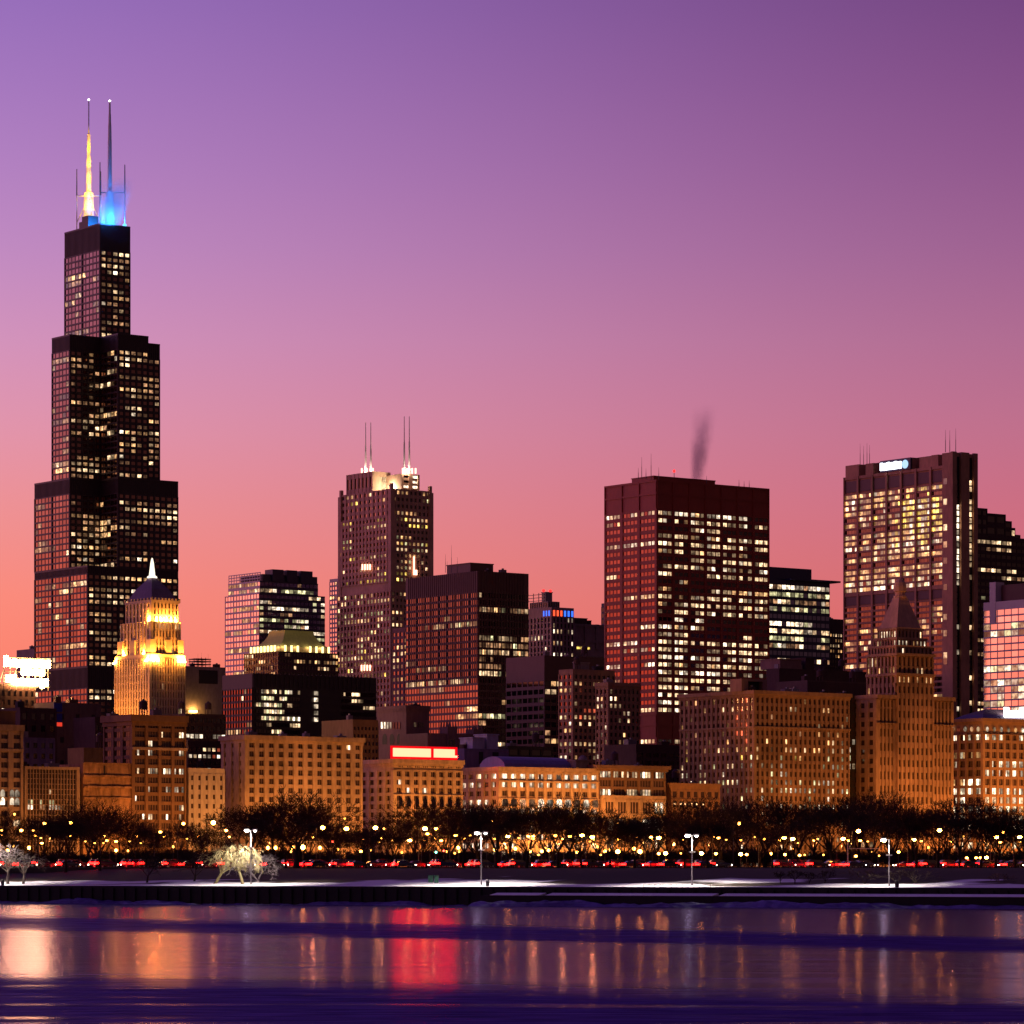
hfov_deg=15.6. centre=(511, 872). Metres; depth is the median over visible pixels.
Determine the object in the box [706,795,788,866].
bare tree
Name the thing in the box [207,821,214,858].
street lamp
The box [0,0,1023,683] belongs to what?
sky
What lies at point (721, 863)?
car
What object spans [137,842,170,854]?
bare tree
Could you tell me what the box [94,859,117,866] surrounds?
car
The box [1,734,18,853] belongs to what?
window
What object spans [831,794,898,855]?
bare tree
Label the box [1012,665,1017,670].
window
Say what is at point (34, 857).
bare shrub
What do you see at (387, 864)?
car
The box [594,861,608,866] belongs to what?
car
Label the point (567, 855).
bare shrub
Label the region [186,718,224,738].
window
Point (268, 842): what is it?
bare tree
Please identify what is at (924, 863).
car
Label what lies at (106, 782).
bare brick building
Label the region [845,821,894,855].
bare tree
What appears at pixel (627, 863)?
car
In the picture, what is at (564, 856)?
bare shrub
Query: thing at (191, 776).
window
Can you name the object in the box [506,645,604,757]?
dark steel block
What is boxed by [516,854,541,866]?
bare shrub
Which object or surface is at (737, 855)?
bare shrub
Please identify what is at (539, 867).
kerb
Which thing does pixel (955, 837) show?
bare tree
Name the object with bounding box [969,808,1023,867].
bare tree
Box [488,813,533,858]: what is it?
bare tree
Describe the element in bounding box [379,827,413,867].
bare tree
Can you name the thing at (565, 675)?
window
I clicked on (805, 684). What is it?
grey roof block
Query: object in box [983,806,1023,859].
bare tree
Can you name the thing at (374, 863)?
car
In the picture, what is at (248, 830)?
shore lamp
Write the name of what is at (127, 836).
bare tree
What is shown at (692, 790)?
brown hall
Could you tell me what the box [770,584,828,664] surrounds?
window
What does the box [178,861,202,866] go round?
car
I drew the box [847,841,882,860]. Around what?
signal gantry
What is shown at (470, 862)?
car
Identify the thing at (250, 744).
window
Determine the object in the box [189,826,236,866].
bare tree
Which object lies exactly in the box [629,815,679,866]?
bare tree
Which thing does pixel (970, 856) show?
bare shrub
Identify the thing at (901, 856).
bare shrub
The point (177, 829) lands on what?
bare tree
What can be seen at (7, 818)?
bare tree
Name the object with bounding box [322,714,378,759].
ochre brick block
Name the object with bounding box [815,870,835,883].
bare shrub
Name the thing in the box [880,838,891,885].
shore lamp
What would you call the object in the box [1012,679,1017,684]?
window
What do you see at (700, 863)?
car
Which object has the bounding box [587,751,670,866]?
sandstone block
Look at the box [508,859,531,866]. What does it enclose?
car
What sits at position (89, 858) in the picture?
bare shrub
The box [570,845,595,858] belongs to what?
bare shrub
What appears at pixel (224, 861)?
car
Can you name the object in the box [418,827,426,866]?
street lamp
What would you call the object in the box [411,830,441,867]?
bare tree
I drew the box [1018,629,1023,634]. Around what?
window
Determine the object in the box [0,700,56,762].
dark warehouse
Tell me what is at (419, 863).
car
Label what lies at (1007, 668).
window
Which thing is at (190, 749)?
window
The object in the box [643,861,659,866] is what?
car
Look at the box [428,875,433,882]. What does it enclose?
utility cabinet
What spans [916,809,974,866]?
bare tree
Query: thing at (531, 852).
bare shrub
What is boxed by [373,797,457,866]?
bare tree
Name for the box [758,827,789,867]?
bare tree
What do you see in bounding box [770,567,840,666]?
blue glass block
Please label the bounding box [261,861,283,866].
car
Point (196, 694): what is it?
building
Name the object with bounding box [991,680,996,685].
window
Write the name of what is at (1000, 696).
window
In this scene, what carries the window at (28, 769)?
in the grid front building at (47, 785)
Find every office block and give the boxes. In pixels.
[168,701,225,740]
[222,673,376,736]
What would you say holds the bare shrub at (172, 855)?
on the park ground
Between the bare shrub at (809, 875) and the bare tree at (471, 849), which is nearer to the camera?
the bare shrub at (809, 875)
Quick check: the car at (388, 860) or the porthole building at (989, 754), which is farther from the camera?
the porthole building at (989, 754)
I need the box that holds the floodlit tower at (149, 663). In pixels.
[113,558,185,714]
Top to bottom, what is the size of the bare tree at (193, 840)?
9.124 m
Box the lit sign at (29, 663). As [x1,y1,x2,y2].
[0,656,50,690]
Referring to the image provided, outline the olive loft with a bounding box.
[498,732,553,757]
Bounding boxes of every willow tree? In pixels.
[0,844,31,883]
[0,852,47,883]
[197,842,247,883]
[212,842,263,883]
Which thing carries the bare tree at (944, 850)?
on the park ground
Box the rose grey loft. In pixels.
[34,695,100,764]
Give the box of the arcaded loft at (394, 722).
[376,702,429,758]
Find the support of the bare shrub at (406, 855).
on the park ground
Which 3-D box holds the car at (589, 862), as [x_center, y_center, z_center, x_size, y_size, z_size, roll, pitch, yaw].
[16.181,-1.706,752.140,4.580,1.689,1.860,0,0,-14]
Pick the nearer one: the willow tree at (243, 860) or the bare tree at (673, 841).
the willow tree at (243, 860)
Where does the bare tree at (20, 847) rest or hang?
on the park ground
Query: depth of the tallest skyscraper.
2456.65 m
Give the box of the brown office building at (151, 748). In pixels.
[100,699,188,855]
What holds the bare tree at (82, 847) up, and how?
on the park ground
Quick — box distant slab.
[601,603,603,624]
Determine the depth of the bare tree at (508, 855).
850.83 m
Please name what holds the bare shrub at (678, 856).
on the park ground
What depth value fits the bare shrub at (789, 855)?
890.08 m
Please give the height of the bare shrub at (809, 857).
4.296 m
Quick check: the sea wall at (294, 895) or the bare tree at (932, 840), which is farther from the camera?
the bare tree at (932, 840)
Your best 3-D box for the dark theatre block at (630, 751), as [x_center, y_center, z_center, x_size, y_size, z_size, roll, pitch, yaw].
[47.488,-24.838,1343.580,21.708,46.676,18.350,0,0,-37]
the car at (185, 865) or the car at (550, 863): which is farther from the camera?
the car at (550, 863)
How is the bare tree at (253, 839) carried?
on the park ground
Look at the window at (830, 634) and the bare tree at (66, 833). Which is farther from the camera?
the window at (830, 634)
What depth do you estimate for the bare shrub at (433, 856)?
866.01 m
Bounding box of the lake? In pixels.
[0,903,1023,1023]
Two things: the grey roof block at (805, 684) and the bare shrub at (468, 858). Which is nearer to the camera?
the bare shrub at (468, 858)
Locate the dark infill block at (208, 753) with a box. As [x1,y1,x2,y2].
[186,737,220,768]
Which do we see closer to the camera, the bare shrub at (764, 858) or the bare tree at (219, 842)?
the bare tree at (219, 842)
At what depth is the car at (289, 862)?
743.71 m
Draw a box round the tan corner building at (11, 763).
[0,710,24,853]
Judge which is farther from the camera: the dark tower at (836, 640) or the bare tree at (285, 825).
the dark tower at (836, 640)
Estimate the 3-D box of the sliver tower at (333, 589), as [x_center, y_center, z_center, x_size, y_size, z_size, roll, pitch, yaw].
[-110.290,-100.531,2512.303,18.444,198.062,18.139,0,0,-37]
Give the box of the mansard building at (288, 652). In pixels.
[244,630,337,676]
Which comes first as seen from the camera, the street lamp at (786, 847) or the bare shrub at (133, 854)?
the street lamp at (786, 847)
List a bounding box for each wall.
[0,886,1023,905]
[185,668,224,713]
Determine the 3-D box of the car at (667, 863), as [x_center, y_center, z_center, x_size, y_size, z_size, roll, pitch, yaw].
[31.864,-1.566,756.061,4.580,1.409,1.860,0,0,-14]
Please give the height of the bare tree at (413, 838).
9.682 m
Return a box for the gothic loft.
[400,720,482,748]
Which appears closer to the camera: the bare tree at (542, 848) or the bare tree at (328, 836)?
the bare tree at (328, 836)
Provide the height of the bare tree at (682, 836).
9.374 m
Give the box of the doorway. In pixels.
[479,752,498,763]
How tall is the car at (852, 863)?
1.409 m
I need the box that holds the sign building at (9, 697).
[0,683,34,708]
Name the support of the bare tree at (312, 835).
on the park ground
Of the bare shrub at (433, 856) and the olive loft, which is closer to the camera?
the bare shrub at (433, 856)
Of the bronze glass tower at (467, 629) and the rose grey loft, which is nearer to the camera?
the rose grey loft
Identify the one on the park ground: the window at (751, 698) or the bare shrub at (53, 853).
the bare shrub at (53, 853)
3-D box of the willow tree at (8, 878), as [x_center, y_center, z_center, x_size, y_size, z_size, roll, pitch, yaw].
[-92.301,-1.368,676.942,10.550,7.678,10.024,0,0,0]
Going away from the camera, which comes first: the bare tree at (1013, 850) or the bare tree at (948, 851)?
the bare tree at (1013, 850)
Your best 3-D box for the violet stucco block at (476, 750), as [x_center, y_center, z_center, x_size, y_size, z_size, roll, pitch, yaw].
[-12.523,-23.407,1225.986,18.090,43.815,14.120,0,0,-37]
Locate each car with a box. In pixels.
[0,859,16,866]
[13,860,36,866]
[31,859,55,866]
[56,860,80,866]
[57,859,71,866]
[67,861,87,866]
[88,859,109,866]
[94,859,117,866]
[120,859,139,866]
[128,859,138,866]
[138,859,161,866]
[162,859,181,866]
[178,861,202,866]
[196,859,217,866]
[218,859,232,866]
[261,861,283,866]
[282,859,300,866]
[300,861,317,866]
[305,861,329,866]
[330,859,349,866]
[347,861,370,866]
[367,861,385,866]
[373,861,391,866]
[376,859,393,866]
[391,861,415,866]
[393,859,416,866]
[407,861,428,866]
[430,859,449,866]
[433,859,457,866]
[442,859,461,866]
[468,859,488,866]
[473,859,494,866]
[498,861,516,866]
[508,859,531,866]
[532,861,545,866]
[535,860,555,866]
[543,861,567,866]
[562,860,573,866]
[573,860,593,866]
[582,859,603,866]
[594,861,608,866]
[607,860,628,866]
[619,861,642,866]
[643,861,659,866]
[657,861,680,866]
[677,860,695,866]
[693,861,716,866]
[709,860,731,866]
[773,860,795,866]
[787,860,806,866]
[806,860,829,866]
[824,861,838,866]
[837,861,857,866]
[842,861,865,866]
[856,860,877,866]
[858,861,874,866]
[893,861,910,866]
[907,861,919,866]
[919,860,942,866]
[939,860,957,866]
[956,861,978,866]
[976,861,997,866]
[1000,861,1022,866]
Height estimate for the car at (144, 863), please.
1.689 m
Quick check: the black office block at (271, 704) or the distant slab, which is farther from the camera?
the distant slab
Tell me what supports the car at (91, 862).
on the lakefront road
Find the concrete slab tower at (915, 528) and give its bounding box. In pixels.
[843,430,977,718]
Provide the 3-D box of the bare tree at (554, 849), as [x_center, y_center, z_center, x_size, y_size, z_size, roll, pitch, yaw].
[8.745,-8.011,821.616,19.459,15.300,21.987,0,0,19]
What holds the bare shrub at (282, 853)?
on the park ground
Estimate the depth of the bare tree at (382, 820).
969.25 m
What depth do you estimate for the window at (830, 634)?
2092.68 m
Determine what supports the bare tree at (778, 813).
on the park ground
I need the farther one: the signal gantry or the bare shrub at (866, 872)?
the signal gantry
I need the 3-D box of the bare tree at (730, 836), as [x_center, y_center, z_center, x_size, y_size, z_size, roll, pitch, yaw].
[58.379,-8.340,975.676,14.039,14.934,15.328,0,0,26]
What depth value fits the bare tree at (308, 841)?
964.24 m
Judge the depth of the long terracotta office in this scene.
1265.42 m
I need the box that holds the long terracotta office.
[677,679,852,866]
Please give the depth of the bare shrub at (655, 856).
859.14 m
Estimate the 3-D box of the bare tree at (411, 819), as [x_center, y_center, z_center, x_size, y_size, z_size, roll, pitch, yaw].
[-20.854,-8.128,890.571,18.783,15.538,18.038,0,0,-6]
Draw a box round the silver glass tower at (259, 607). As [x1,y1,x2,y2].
[225,569,324,674]
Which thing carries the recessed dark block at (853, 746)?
on the park ground
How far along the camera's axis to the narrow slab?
1669.88 m
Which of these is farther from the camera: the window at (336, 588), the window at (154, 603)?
the window at (336, 588)
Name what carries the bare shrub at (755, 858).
on the park ground
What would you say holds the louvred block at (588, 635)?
on the park ground
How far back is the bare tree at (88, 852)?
1004.52 m
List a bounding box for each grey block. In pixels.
[17,645,33,678]
[185,657,224,713]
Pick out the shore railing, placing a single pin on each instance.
(665, 885)
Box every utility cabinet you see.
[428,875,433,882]
[434,875,438,882]
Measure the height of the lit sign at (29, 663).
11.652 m
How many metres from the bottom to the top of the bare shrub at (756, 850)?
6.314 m
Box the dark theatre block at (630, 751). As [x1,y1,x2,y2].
[604,738,679,782]
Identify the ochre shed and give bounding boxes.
[68,732,102,763]
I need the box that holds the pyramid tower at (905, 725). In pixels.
[855,578,955,866]
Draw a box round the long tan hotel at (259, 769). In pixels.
[218,730,364,866]
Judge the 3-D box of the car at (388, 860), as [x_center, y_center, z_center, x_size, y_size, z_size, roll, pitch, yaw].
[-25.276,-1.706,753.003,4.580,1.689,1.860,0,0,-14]
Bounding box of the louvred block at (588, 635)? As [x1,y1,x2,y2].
[574,618,603,657]
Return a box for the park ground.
[0,868,1023,887]
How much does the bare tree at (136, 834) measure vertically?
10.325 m
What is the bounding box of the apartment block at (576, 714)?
[558,656,614,764]
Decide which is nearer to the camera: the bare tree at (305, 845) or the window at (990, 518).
the bare tree at (305, 845)
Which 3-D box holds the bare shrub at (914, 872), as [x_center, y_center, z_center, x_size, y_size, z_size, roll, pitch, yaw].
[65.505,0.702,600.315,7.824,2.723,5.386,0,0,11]
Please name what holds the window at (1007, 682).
in the rose glass block at (1003, 651)
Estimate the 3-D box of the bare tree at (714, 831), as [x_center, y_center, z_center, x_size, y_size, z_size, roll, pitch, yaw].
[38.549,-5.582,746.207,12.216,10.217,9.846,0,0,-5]
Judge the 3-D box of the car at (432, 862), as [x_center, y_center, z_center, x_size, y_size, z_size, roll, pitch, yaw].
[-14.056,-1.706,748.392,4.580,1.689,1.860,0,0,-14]
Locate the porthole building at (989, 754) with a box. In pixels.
[954,709,1023,866]
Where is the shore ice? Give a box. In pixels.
[0,898,1023,908]
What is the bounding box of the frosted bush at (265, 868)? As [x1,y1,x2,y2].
[224,850,281,881]
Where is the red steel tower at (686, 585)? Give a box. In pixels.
[604,467,769,744]
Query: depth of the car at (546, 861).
760.28 m
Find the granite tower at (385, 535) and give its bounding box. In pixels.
[337,416,432,719]
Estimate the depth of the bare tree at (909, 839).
907.24 m
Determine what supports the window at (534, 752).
in the olive loft
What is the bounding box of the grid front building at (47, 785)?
[23,760,79,866]
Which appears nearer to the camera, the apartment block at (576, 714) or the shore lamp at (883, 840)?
the shore lamp at (883, 840)
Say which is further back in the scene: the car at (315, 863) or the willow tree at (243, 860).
the car at (315, 863)
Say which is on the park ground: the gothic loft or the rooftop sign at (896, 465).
the gothic loft
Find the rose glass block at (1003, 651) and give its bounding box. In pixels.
[983,582,1023,709]
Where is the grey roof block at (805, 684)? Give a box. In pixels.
[776,669,865,694]
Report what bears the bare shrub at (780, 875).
on the park ground
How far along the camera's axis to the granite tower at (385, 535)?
2216.22 m
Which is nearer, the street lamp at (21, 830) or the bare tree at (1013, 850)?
the bare tree at (1013, 850)
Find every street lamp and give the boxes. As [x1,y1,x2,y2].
[15,829,22,859]
[38,822,43,858]
[177,822,184,859]
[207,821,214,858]
[316,826,323,858]
[369,826,377,860]
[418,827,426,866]
[501,835,509,861]
[652,837,660,866]
[733,822,738,866]
[786,838,794,866]
[836,838,844,866]
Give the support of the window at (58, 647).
in the tallest skyscraper
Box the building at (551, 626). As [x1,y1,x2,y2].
[529,589,573,656]
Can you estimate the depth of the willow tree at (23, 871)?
676.06 m
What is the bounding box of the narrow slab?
[392,623,405,705]
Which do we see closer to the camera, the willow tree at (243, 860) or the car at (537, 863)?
the willow tree at (243, 860)
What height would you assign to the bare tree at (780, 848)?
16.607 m
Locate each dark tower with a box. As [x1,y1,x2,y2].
[830,617,842,670]
[978,508,1023,710]
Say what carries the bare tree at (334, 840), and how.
on the park ground
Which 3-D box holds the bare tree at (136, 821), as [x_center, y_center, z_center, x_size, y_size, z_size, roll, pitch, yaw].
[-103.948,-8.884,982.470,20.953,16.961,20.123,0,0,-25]
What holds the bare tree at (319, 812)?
on the park ground
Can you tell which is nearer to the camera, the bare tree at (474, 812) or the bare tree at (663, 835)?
the bare tree at (474, 812)
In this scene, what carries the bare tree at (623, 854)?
on the park ground
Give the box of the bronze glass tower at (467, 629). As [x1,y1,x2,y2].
[406,546,528,745]
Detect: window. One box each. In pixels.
[0,789,4,796]
[0,798,4,804]
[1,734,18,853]
[2,690,33,705]
[22,713,53,731]
[26,743,44,766]
[28,769,74,866]
[35,251,176,715]
[84,751,92,762]
[93,751,101,762]
[106,725,182,852]
[153,603,176,713]
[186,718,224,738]
[189,748,219,764]
[191,776,221,845]
[223,689,374,733]
[225,582,324,674]
[245,653,337,676]
[249,743,358,853]
[330,582,337,653]
[339,475,427,706]
[354,727,376,759]
[363,766,459,856]
[393,633,405,705]
[406,593,527,745]
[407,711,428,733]
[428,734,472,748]
[463,774,597,855]
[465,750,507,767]
[507,681,557,757]
[510,750,517,754]
[521,750,528,754]
[532,750,551,755]
[533,602,572,656]
[560,675,613,764]
[597,690,637,764]
[600,772,662,853]
[638,753,679,780]
[673,791,717,851]
[682,698,847,865]
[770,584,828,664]
[780,670,825,681]
[808,681,865,694]
[827,672,865,682]
[830,634,841,667]
[846,478,971,717]
[852,699,854,841]
[861,631,949,852]
[954,727,1023,852]
[978,510,1023,697]
[984,608,1023,709]
[984,681,989,685]
[991,666,996,671]
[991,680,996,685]
[991,687,996,692]
[998,694,1003,699]
[1005,630,1010,635]
[1005,665,1010,670]
[1005,679,1010,684]
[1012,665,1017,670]
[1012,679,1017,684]
[1012,693,1017,698]
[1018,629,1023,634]
[1018,686,1023,690]
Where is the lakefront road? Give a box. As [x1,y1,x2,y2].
[0,868,138,873]
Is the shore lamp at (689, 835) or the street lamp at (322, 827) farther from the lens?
the street lamp at (322, 827)
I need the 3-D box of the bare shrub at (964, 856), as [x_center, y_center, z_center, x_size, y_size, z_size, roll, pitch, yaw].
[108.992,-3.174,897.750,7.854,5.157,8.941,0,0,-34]
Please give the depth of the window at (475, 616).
1611.18 m
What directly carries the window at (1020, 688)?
in the rose glass block at (1003, 651)
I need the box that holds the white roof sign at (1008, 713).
[1003,707,1023,717]
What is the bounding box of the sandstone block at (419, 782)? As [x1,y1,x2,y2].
[363,759,464,866]
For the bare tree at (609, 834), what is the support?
on the park ground
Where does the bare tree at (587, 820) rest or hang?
on the park ground
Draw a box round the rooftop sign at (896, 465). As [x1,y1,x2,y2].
[880,457,911,472]
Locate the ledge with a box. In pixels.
[476,893,1023,905]
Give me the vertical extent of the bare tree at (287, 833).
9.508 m
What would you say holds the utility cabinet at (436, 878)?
on the park ground
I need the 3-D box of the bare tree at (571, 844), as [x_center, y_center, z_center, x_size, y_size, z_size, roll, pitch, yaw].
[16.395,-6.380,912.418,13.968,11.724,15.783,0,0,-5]
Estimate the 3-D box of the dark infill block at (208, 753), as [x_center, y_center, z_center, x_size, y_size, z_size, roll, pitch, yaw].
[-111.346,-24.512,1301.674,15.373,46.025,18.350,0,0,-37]
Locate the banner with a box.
[54,703,61,725]
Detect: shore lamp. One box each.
[244,829,257,884]
[474,831,487,884]
[685,834,698,885]
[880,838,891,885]
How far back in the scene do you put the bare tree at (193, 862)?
665.37 m
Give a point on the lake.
(191, 964)
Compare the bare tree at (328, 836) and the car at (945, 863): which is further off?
the car at (945, 863)
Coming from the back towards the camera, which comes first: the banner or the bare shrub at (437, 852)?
the banner
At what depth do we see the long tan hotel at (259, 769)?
1140.64 m
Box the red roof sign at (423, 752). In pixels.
[388,746,456,759]
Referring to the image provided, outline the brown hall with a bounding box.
[666,769,720,866]
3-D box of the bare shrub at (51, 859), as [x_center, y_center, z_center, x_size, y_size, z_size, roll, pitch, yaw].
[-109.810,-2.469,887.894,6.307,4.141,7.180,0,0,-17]
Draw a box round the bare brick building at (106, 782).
[59,762,131,855]
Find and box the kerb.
[0,867,1023,867]
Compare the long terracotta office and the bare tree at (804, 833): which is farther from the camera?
the long terracotta office
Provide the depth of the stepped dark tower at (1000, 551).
1907.63 m
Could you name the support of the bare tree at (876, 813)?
on the park ground
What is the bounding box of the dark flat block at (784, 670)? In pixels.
[759,658,865,690]
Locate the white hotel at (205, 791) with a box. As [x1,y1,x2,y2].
[186,759,224,866]
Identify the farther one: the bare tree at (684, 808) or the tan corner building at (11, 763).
the tan corner building at (11, 763)
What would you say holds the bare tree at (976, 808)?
on the park ground
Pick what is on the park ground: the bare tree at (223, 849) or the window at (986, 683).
the bare tree at (223, 849)
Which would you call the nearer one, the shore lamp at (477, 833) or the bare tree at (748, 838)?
the shore lamp at (477, 833)
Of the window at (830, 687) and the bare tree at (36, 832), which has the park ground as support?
the bare tree at (36, 832)
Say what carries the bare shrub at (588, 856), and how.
on the park ground
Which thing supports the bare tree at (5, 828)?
on the park ground
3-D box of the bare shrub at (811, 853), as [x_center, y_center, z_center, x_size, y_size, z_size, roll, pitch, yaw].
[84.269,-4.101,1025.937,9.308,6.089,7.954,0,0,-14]
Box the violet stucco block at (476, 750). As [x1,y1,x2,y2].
[457,734,508,767]
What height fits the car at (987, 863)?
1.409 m
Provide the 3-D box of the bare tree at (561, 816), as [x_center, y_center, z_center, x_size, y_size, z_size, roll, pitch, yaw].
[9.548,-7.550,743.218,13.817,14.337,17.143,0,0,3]
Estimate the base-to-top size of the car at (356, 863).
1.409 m
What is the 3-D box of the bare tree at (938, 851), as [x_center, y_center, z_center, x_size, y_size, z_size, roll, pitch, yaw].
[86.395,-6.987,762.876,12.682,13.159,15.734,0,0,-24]
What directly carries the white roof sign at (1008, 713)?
attached to the porthole building at (989, 754)
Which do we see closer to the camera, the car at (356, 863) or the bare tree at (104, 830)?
the bare tree at (104, 830)
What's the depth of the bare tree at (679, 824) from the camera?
812.17 m
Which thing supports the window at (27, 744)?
in the murky loft
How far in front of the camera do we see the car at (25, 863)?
723.59 m
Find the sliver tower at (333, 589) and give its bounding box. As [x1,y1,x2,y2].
[329,578,337,653]
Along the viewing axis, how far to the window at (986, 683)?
1676.19 m
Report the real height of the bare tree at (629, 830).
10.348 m
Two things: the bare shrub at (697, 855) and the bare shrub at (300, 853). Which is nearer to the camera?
the bare shrub at (697, 855)
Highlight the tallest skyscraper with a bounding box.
[34,99,177,715]
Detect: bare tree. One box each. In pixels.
[0,809,33,847]
[0,821,12,838]
[0,833,31,855]
[3,839,34,860]
[7,814,54,857]
[12,812,70,866]
[25,806,93,866]
[33,813,91,872]
[42,825,105,866]
[45,796,141,866]
[47,813,91,851]
[62,804,147,858]
[71,813,127,870]
[81,807,118,866]
[85,808,156,866]
[107,817,152,855]
[120,826,168,854]
[121,826,165,858]
[125,822,175,868]
[125,851,170,882]
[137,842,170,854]
[153,817,205,849]
[173,847,196,860]
[173,852,217,880]
[174,823,216,867]
[181,828,215,852]
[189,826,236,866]
[193,832,237,858]
[199,803,289,853]
[209,841,234,852]
[211,807,286,852]
[216,797,314,860]
[223,784,374,867]
[236,823,275,853]
[246,811,318,858]
[255,833,294,851]
[266,822,307,867]
[270,817,343,853]
[272,810,334,866]
[301,814,367,862]
[305,820,361,856]
[311,830,351,851]
[315,827,348,867]
[336,826,387,850]
[342,839,384,851]
[344,828,381,867]
[345,825,388,861]
[361,813,412,853]
[371,819,411,858]
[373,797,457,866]
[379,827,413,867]
[387,806,462,854]
[390,828,429,861]
[403,800,489,853]
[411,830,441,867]
[417,798,492,853]
[430,826,470,858]
[431,800,503,854]
[434,804,495,867]
[436,805,502,858]
[459,825,505,848]
[464,800,530,867]
[467,798,532,850]
[476,801,539,860]
[488,803,550,854]
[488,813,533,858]
[494,802,560,867]
[503,801,595,860]
[508,806,576,853]
[515,807,571,858]
[526,793,606,852]
[528,798,591,867]
[543,805,610,867]
[553,816,610,859]
[555,824,602,853]
[568,804,642,853]
[577,809,631,858]
[581,813,634,867]
[592,816,656,866]
[608,814,676,858]
[609,819,653,867]
[614,838,653,852]
[622,813,673,861]
[625,808,689,866]
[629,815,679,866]
[633,793,734,866]
[636,812,703,866]
[661,808,722,866]
[661,815,716,849]
[666,825,700,867]
[676,820,732,867]
[679,796,770,866]
[691,812,752,855]
[699,821,746,858]
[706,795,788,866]
[706,813,753,849]
[722,823,782,866]
[725,794,811,866]
[739,816,794,866]
[744,807,817,866]
[757,796,833,859]
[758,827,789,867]
[771,821,826,866]
[773,800,842,866]
[781,802,875,859]
[795,795,862,866]
[810,789,885,856]
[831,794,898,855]
[832,799,927,862]
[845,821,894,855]
[848,801,914,866]
[849,789,933,866]
[873,808,940,862]
[876,801,935,848]
[881,814,944,866]
[892,809,938,867]
[901,806,970,867]
[914,818,946,849]
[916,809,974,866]
[918,805,975,856]
[925,794,998,851]
[930,813,993,867]
[943,797,1022,851]
[954,807,1017,867]
[961,821,1017,859]
[966,817,1023,853]
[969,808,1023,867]
[970,801,1023,854]
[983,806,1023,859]
[991,811,1023,867]
[995,827,1023,866]
[999,836,1023,855]
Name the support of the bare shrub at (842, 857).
on the park ground
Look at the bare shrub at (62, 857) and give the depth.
895.94 m
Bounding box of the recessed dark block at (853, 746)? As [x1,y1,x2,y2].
[841,691,856,850]
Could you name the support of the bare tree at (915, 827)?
on the park ground
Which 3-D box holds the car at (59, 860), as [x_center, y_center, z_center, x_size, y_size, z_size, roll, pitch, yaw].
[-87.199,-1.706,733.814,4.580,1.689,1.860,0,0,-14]
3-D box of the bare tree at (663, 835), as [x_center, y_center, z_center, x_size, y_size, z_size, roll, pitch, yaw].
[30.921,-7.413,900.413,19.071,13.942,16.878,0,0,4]
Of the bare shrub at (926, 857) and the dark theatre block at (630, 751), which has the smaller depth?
the bare shrub at (926, 857)
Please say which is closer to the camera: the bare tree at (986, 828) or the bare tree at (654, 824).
the bare tree at (986, 828)
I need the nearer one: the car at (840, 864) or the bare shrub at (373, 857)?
the car at (840, 864)
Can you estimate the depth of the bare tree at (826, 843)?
904.61 m
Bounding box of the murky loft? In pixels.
[23,731,54,766]
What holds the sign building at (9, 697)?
on the park ground
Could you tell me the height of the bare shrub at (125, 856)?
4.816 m
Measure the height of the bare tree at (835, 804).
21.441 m
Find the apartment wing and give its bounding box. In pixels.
[594,678,640,764]
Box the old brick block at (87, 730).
[74,712,118,747]
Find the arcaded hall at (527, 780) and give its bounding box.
[462,755,599,866]
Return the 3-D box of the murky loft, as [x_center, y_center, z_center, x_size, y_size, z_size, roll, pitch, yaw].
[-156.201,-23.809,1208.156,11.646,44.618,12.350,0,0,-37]
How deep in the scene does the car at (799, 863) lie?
769.54 m
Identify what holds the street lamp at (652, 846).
on the park ground
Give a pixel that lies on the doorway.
(480, 753)
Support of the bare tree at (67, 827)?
on the park ground
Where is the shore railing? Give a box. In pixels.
[643,884,710,886]
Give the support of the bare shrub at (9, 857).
on the park ground
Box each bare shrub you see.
[0,851,22,866]
[14,849,37,866]
[25,852,49,866]
[39,853,56,866]
[47,848,69,856]
[48,847,84,862]
[72,849,105,866]
[94,848,122,862]
[105,850,131,866]
[118,847,153,858]
[151,849,176,866]
[158,846,194,866]
[196,849,233,866]
[252,847,293,866]
[269,845,305,860]
[289,849,308,866]
[299,851,322,861]
[323,848,358,866]
[350,848,385,862]
[382,850,408,866]
[396,852,420,860]
[404,851,424,866]
[414,849,448,866]
[426,846,454,862]
[447,848,473,866]
[456,852,483,863]
[479,847,500,856]
[483,851,507,862]
[497,849,525,861]
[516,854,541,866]
[517,848,543,857]
[546,851,570,862]
[560,851,586,860]
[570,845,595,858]
[570,852,603,860]
[589,848,623,860]
[607,847,639,866]
[637,849,666,861]
[659,851,678,866]
[669,851,693,866]
[674,846,717,861]
[714,849,739,866]
[723,846,757,866]
[735,849,761,866]
[744,853,761,866]
[750,846,767,865]
[757,849,779,866]
[765,845,801,866]
[773,871,790,883]
[788,870,806,883]
[804,848,821,866]
[804,872,821,883]
[805,852,822,866]
[815,850,846,861]
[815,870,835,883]
[834,848,863,860]
[840,866,884,882]
[850,852,875,866]
[861,851,888,866]
[875,867,913,881]
[881,847,906,864]
[887,845,924,866]
[896,868,943,882]
[909,852,936,860]
[918,846,940,858]
[952,848,977,861]
[958,846,993,861]
[973,849,1005,861]
[985,873,1017,881]
[992,850,1017,859]
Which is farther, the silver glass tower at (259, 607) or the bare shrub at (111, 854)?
the silver glass tower at (259, 607)

